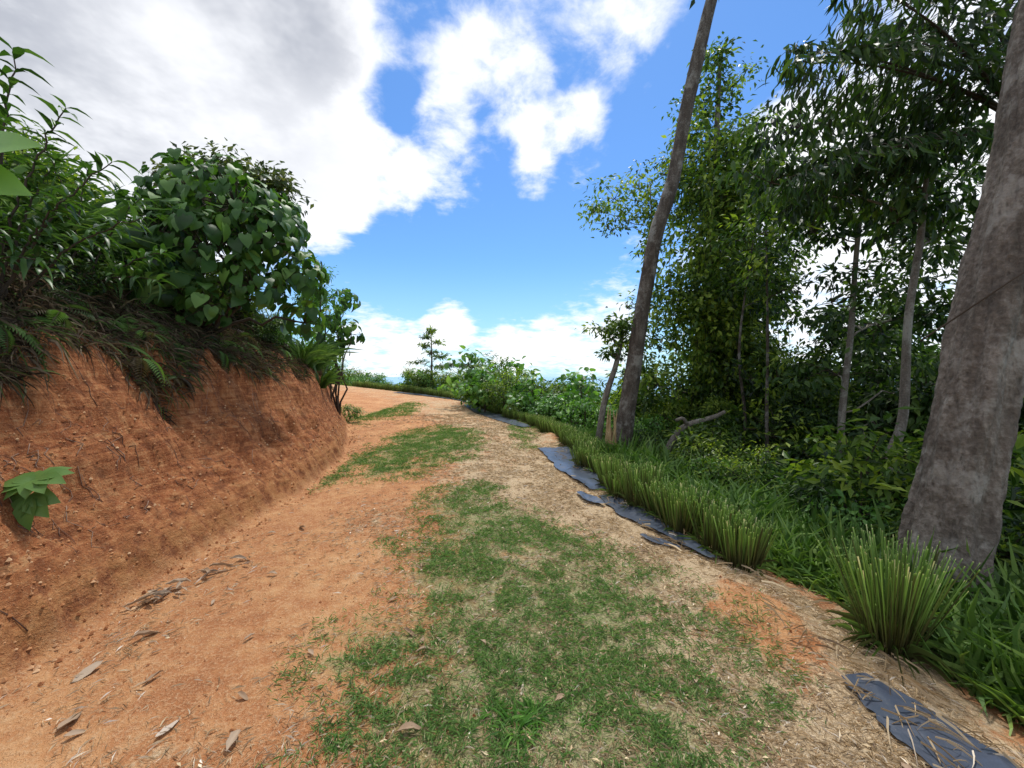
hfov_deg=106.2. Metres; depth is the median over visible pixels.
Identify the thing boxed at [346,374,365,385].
shrub
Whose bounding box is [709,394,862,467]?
shrub
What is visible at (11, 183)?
broadleaf plant
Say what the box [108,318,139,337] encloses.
fern
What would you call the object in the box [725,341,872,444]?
tree
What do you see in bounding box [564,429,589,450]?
grass clump
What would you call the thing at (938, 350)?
tree
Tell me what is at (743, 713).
fallen leaf
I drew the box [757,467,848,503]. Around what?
shrub
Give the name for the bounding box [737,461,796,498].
shrub
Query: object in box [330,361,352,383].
shrub
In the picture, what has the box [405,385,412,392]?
grass clump
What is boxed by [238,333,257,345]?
fern
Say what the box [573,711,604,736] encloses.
grass tuft
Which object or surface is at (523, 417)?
grass clump
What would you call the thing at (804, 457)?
shrub
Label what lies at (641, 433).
shrub
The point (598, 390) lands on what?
shrub
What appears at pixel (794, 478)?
shrub
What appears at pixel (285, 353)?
fern
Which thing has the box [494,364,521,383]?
shrub
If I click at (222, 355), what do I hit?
fern
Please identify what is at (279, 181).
tree
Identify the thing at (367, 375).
shrub
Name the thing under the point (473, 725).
turf grass
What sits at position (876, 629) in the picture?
grass clump
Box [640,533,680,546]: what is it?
plastic sheet
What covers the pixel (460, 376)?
shrub
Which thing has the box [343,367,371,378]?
shrub
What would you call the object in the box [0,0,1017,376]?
sky
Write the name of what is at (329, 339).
tall grass clump
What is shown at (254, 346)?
fern
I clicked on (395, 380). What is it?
sea
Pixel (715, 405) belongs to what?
shrub
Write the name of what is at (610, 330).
tree
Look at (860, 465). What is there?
shrub
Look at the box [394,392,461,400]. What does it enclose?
plastic sheet
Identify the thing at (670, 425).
shrub
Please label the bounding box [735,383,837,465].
shrub
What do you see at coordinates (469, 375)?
shrub
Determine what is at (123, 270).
shrub
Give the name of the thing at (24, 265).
shrub
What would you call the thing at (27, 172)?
shrub
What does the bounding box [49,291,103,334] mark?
fern
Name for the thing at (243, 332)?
fern
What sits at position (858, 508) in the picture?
shrub
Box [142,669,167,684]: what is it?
fallen leaf
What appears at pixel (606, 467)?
grass clump
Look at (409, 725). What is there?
fallen leaf
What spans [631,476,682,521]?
grass clump
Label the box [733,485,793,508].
shrub
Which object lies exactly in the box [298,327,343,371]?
shrub
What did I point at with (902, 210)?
tree
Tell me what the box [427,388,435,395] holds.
grass clump
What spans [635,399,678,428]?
shrub
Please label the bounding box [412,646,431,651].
fallen leaf
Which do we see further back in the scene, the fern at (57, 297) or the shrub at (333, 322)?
the shrub at (333, 322)
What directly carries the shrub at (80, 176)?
on the ground at (226, 668)
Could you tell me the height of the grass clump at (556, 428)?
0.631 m
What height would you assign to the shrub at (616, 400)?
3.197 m
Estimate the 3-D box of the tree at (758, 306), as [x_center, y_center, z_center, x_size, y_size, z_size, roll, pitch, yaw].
[5.859,-0.264,9.438,2.296,7.123,1.920,0,1,0]
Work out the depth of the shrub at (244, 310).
7.51 m
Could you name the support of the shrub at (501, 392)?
on the ground at (226, 668)
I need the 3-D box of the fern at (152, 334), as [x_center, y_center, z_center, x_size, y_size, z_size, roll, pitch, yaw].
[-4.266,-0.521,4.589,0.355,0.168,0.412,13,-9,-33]
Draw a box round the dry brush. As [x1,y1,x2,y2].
[0,237,333,427]
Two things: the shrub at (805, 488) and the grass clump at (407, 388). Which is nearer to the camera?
the shrub at (805, 488)
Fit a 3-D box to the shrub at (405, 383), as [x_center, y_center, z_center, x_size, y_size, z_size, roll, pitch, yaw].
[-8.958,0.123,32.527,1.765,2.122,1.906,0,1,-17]
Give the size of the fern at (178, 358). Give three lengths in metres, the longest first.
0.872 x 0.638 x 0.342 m
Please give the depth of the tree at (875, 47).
4.46 m
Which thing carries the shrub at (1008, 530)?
on the ground at (226, 668)
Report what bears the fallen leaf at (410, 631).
on the ground at (226, 668)
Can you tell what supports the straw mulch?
on the ground at (226, 668)
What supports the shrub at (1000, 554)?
on the ground at (226, 668)
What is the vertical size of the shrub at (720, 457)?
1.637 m
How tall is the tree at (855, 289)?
8.826 m
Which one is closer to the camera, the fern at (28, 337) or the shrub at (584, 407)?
the fern at (28, 337)
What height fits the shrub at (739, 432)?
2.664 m
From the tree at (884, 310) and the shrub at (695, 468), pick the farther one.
the tree at (884, 310)
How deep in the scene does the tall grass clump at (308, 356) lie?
8.51 m
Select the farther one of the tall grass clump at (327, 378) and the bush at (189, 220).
the tall grass clump at (327, 378)
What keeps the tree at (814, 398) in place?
on the ground at (226, 668)
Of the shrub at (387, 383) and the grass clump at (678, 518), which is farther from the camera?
the shrub at (387, 383)
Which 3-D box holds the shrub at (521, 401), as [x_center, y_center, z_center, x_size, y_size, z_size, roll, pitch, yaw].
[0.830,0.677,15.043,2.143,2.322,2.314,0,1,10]
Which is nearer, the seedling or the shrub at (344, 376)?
the seedling
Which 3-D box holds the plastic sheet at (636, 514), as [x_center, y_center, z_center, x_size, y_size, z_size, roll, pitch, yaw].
[1.499,1.505,4.278,0.407,0.048,1.878,0,1,-15]
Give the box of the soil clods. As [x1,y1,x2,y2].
[0,300,931,767]
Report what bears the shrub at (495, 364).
on the ground at (226, 668)
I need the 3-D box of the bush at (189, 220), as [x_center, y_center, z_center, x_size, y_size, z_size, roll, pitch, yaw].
[-4.767,-2.173,6.209,3.432,3.023,2.280,0,1,0]
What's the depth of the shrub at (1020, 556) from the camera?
3.50 m
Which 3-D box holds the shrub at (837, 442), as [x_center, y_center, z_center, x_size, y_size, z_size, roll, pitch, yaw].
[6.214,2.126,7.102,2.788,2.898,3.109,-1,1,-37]
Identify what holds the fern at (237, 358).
on the ground at (226, 668)
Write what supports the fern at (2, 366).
on the ground at (226, 668)
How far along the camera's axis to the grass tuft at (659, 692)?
1.93 m
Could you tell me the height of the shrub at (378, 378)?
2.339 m
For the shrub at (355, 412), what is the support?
on the ground at (226, 668)
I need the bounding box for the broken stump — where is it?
[604,407,617,446]
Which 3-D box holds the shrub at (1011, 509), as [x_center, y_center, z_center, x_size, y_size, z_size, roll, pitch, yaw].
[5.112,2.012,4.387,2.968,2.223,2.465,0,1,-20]
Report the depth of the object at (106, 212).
5.09 m
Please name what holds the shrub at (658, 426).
on the ground at (226, 668)
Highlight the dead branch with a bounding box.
[664,410,725,452]
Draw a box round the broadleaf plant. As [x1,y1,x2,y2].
[0,131,43,195]
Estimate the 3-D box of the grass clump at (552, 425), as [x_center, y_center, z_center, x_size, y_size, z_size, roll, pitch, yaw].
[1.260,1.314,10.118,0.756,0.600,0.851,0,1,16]
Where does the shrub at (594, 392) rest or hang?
on the ground at (226, 668)
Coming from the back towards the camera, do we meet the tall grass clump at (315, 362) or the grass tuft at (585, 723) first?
the tall grass clump at (315, 362)
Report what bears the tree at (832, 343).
on the ground at (226, 668)
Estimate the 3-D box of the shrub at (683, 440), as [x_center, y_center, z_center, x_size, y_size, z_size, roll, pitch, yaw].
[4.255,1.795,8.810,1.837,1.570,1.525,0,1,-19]
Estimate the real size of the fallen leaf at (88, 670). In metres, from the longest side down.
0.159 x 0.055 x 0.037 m
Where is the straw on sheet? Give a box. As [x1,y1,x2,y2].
[547,444,1023,767]
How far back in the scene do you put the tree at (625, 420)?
8.81 m
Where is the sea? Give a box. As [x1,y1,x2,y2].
[375,377,912,397]
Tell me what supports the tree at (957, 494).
on the ground at (226, 668)
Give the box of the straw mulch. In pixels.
[0,413,1023,767]
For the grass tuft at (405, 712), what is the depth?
1.79 m
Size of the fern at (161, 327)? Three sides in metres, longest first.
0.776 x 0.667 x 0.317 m
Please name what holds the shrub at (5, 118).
on the ground at (226, 668)
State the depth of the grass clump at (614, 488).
5.12 m
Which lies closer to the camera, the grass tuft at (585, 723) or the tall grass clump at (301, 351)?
the grass tuft at (585, 723)
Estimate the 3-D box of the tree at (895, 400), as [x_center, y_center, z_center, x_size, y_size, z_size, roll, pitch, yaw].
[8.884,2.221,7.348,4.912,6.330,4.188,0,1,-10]
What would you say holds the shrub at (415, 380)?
on the ground at (226, 668)
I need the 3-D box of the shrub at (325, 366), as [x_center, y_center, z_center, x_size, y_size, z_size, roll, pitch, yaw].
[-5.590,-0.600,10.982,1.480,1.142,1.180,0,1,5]
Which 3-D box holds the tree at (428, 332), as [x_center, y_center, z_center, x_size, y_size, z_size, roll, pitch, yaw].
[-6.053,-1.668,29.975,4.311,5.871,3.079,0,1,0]
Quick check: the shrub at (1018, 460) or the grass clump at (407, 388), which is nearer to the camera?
the shrub at (1018, 460)
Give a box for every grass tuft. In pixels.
[322,730,353,758]
[393,707,414,723]
[475,694,512,729]
[483,698,546,757]
[508,694,556,737]
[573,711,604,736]
[644,683,662,702]
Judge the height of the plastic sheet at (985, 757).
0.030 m
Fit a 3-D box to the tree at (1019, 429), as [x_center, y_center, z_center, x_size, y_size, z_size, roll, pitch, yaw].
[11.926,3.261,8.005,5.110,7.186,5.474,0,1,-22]
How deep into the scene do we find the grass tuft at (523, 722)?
1.71 m
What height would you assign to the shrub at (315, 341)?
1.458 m
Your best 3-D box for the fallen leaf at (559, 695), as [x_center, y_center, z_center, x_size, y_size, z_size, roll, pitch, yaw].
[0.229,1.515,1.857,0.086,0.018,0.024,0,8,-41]
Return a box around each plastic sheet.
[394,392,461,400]
[464,404,530,426]
[539,447,608,488]
[577,491,605,503]
[599,495,717,557]
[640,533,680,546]
[841,673,1020,767]
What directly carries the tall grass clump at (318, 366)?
on the ground at (226, 668)
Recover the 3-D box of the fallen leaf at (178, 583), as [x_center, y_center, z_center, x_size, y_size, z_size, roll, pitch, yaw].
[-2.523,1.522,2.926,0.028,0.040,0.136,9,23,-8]
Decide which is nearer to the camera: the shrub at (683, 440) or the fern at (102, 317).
the fern at (102, 317)
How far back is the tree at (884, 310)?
9.61 m
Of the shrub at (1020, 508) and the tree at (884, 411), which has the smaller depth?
the shrub at (1020, 508)
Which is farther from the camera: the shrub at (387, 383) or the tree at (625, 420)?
the shrub at (387, 383)
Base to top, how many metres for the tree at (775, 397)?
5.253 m
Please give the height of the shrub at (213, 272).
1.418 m
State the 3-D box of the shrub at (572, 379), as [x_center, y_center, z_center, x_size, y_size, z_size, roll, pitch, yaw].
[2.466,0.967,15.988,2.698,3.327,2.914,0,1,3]
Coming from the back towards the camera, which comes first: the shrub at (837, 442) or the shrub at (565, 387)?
the shrub at (565, 387)
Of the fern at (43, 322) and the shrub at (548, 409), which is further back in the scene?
the shrub at (548, 409)
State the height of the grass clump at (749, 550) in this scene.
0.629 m
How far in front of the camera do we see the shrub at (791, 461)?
8.45 m
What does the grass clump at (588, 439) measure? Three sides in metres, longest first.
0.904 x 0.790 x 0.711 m
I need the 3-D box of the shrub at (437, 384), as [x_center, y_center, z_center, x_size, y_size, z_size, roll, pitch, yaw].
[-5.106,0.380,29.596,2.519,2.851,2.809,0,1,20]
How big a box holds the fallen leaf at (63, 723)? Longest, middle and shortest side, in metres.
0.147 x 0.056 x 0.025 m
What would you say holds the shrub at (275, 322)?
on the ground at (226, 668)
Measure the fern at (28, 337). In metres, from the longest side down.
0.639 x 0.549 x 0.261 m
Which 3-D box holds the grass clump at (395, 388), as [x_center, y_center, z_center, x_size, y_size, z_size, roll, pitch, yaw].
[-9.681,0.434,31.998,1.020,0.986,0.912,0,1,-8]
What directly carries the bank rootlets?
on the ground at (226, 668)
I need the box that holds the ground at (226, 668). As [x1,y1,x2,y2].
[0,278,1023,767]
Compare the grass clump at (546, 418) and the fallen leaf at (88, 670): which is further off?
the grass clump at (546, 418)
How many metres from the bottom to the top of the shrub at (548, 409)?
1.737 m
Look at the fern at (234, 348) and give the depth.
6.03 m
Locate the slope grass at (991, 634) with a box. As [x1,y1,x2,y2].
[520,411,1023,735]
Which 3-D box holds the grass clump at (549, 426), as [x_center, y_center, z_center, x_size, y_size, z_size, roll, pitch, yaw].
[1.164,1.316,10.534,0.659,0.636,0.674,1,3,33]
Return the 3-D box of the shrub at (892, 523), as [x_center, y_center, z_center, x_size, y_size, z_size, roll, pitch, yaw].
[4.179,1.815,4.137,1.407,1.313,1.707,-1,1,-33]
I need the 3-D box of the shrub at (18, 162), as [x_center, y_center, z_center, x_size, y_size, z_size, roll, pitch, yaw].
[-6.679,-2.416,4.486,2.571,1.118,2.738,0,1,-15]
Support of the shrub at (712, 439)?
on the ground at (226, 668)
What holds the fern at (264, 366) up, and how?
on the ground at (226, 668)
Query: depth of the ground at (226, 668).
2.71 m
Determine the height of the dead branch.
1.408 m
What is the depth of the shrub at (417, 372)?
32.22 m
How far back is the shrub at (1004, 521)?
3.99 m
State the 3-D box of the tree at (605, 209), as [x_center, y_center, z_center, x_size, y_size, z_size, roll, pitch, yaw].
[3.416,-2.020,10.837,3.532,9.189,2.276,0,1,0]
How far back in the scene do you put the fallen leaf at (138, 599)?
2.69 m
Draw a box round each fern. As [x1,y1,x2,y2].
[0,321,46,365]
[0,360,6,372]
[9,281,94,312]
[15,307,77,333]
[24,320,62,328]
[28,316,78,343]
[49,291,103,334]
[82,310,120,331]
[91,309,123,321]
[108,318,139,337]
[111,340,153,360]
[121,312,171,340]
[123,357,170,388]
[125,329,151,344]
[134,332,172,348]
[152,374,195,394]
[162,352,186,367]
[197,335,219,342]
[210,348,228,372]
[216,340,246,357]
[226,352,243,368]
[232,327,252,339]
[236,340,264,360]
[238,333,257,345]
[255,363,271,378]
[273,345,292,362]
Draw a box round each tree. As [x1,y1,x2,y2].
[142,137,315,265]
[405,325,451,388]
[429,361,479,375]
[574,151,698,313]
[574,311,653,440]
[605,31,835,445]
[616,0,716,445]
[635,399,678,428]
[661,271,812,390]
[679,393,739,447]
[704,223,801,450]
[706,202,840,469]
[712,25,997,473]
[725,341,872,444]
[732,118,1021,456]
[747,368,881,462]
[748,359,836,455]
[765,0,1018,224]
[773,299,937,462]
[793,294,947,456]
[815,374,1023,468]
[847,386,927,473]
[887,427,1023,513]
[889,344,940,379]
[897,0,1023,603]
[913,362,1023,466]
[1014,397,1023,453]
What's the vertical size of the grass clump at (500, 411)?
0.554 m
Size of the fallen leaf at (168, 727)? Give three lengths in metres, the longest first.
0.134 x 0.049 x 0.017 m
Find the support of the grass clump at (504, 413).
on the ground at (226, 668)
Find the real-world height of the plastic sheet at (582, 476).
0.086 m
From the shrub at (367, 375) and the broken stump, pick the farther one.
the shrub at (367, 375)
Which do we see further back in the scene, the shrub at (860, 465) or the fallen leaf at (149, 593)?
the shrub at (860, 465)
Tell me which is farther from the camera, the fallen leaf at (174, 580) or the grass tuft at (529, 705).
the fallen leaf at (174, 580)
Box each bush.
[97,148,330,344]
[295,276,364,415]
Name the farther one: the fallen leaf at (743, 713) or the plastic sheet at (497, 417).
the plastic sheet at (497, 417)
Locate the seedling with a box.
[0,466,73,530]
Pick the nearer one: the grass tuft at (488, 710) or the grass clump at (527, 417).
the grass tuft at (488, 710)
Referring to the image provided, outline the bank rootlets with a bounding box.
[0,326,343,630]
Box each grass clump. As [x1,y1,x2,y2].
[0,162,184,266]
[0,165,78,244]
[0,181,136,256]
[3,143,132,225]
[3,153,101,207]
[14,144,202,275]
[54,216,217,305]
[255,305,301,338]
[280,337,329,363]
[286,337,336,358]
[292,339,343,368]
[292,340,354,370]
[293,334,360,362]
[309,364,352,388]
[392,383,400,390]
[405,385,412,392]
[411,386,419,392]
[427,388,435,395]
[438,389,447,396]
[493,406,503,414]
[498,406,513,417]
[505,408,518,418]
[512,411,522,420]
[518,412,529,423]
[525,413,534,424]
[527,414,541,425]
[533,415,544,428]
[536,418,556,432]
[537,416,555,426]
[546,420,560,432]
[549,422,568,434]
[552,424,573,435]
[556,424,579,441]
[558,428,577,446]
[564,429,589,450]
[566,443,600,468]
[569,436,602,456]
[570,440,600,460]
[580,453,616,477]
[591,453,628,491]
[596,470,637,499]
[614,460,669,510]
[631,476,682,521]
[645,476,714,535]
[667,491,766,563]
[705,509,787,582]
[811,524,1001,702]
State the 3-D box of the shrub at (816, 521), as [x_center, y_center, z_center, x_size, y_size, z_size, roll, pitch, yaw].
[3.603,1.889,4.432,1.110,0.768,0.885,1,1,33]
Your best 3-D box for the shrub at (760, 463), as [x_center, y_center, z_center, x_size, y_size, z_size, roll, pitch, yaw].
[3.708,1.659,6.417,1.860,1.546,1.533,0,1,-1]
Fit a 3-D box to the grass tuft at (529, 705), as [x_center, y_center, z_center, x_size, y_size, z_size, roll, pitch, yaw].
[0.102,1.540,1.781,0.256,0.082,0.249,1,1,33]
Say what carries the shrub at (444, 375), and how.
on the ground at (226, 668)
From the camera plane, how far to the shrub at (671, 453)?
7.67 m
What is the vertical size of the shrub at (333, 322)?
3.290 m
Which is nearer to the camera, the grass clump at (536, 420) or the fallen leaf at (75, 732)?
the fallen leaf at (75, 732)
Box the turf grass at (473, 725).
[237,400,843,767]
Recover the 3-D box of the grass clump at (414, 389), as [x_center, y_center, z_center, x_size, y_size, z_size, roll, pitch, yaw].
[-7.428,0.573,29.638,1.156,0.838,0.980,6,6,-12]
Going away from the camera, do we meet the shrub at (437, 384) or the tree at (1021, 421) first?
the tree at (1021, 421)
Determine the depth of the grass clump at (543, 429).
11.07 m
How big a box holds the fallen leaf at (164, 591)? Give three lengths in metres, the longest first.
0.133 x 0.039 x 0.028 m
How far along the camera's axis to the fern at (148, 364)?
4.21 m
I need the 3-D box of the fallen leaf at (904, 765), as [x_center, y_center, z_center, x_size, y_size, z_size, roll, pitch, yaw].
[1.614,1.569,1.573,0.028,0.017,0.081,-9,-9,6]
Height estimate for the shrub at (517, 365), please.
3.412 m
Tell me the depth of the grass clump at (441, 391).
25.72 m
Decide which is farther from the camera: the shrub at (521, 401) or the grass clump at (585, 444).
the shrub at (521, 401)
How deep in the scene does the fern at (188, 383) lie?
4.58 m
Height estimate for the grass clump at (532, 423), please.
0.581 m
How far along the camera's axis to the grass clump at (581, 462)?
6.78 m
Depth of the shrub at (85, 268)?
4.22 m
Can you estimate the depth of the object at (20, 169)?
4.28 m
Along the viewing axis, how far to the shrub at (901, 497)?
4.41 m
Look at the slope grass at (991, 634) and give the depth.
3.01 m
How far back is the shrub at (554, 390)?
17.16 m
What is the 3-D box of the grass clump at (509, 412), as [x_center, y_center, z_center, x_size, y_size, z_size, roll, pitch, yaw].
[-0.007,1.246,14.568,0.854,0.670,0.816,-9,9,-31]
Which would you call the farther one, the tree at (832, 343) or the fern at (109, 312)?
the tree at (832, 343)
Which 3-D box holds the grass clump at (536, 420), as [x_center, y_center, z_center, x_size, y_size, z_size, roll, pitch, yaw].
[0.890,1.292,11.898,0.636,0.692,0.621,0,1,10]
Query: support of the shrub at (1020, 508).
on the ground at (226, 668)
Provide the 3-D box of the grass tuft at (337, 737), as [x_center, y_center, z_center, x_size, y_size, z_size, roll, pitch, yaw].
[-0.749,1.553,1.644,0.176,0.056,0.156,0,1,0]
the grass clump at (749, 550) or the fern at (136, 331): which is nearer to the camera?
the grass clump at (749, 550)
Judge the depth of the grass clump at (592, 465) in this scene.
6.42 m
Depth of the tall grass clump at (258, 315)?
8.52 m
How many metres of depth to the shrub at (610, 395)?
16.61 m
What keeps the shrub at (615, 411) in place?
on the ground at (226, 668)
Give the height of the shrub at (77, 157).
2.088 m
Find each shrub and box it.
[0,37,156,299]
[0,199,58,284]
[3,110,119,186]
[3,132,117,224]
[4,241,122,301]
[29,137,179,303]
[41,167,105,203]
[50,236,149,294]
[198,243,237,289]
[204,270,271,321]
[244,311,295,347]
[261,324,297,347]
[287,255,356,371]
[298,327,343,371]
[299,337,327,347]
[308,343,343,371]
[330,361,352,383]
[341,403,366,423]
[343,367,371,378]
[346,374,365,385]
[359,370,374,384]
[365,373,386,383]
[380,380,393,385]
[396,366,433,390]
[399,375,411,385]
[406,368,435,386]
[415,372,443,389]
[429,369,461,391]
[431,370,459,389]
[433,374,457,391]
[437,345,501,407]
[445,368,500,402]
[449,351,513,383]
[455,364,507,411]
[476,370,523,410]
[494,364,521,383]
[497,356,543,406]
[504,372,552,415]
[510,367,573,409]
[520,393,573,419]
[542,367,614,430]
[544,373,600,403]
[554,397,614,433]
[556,367,601,405]
[556,376,608,406]
[583,405,656,430]
[591,383,666,426]
[593,383,650,405]
[595,416,652,436]
[599,358,690,425]
[622,426,668,447]
[634,413,699,451]
[636,439,709,464]
[637,402,717,450]
[654,398,757,452]
[661,428,704,458]
[665,417,773,476]
[669,415,739,449]
[677,440,793,502]
[680,457,748,493]
[687,439,781,493]
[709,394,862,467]
[732,406,1023,539]
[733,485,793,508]
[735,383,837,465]
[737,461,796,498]
[753,451,803,473]
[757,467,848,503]
[763,419,910,473]
[763,435,905,486]
[771,458,1023,507]
[774,467,900,529]
[785,484,907,540]
[786,511,850,538]
[810,501,1005,547]
[829,477,1023,569]
[833,470,1017,558]
[893,465,1023,581]
[993,502,1023,574]
[994,509,1023,580]
[997,515,1023,585]
[1003,492,1023,529]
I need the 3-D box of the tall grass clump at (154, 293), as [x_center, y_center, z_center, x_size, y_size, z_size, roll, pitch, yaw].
[-5.313,-1.496,5.326,2.203,0.959,2.347,0,1,2]
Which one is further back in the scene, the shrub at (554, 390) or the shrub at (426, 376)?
the shrub at (426, 376)
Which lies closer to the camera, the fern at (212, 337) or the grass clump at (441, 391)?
the fern at (212, 337)
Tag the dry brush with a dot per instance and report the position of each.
(115, 305)
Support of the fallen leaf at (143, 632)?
on the ground at (226, 668)
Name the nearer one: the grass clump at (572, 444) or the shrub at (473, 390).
the grass clump at (572, 444)
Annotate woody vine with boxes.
[920,271,1023,340]
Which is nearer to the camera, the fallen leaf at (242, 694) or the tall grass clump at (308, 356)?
the fallen leaf at (242, 694)
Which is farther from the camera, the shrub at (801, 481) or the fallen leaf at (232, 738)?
the shrub at (801, 481)
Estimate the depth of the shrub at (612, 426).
9.96 m
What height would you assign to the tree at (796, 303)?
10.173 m
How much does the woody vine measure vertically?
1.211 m
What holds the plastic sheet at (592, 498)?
on the ground at (226, 668)
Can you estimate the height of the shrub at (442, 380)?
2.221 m
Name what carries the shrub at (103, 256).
on the ground at (226, 668)
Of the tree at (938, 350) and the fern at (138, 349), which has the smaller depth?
the fern at (138, 349)
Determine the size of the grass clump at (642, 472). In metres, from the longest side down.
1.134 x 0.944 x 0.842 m
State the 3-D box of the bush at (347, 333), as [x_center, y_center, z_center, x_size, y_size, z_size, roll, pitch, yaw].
[-5.640,-1.281,11.927,2.166,4.735,1.238,0,1,0]
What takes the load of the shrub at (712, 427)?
on the ground at (226, 668)
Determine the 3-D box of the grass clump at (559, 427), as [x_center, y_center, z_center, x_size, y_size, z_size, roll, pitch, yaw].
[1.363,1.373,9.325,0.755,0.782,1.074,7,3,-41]
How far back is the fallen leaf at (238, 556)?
3.30 m
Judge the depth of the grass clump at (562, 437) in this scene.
8.85 m
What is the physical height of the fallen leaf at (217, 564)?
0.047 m
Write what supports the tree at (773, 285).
on the ground at (226, 668)
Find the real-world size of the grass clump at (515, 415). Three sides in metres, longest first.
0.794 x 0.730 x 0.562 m
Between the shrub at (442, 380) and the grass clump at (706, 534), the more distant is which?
the shrub at (442, 380)
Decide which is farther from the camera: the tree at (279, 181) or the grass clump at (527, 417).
the grass clump at (527, 417)
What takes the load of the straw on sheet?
on the ground at (226, 668)
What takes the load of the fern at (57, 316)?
on the ground at (226, 668)
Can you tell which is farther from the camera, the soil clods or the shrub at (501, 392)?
the shrub at (501, 392)
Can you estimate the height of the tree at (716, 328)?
14.531 m
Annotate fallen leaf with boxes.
[57,705,85,729]
[64,728,89,735]
[71,659,108,682]
[117,594,147,607]
[124,630,159,641]
[138,587,160,601]
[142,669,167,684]
[150,718,179,740]
[155,590,171,593]
[165,578,190,583]
[174,578,185,591]
[204,562,232,568]
[226,555,245,558]
[226,729,240,751]
[237,691,247,699]
[396,722,426,731]
[402,627,414,636]
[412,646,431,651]
[555,693,564,700]
[735,711,753,719]
[901,762,911,767]
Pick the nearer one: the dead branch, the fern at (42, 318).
the fern at (42, 318)
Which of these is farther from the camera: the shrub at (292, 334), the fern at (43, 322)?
the shrub at (292, 334)
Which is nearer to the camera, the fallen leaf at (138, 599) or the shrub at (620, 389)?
the fallen leaf at (138, 599)

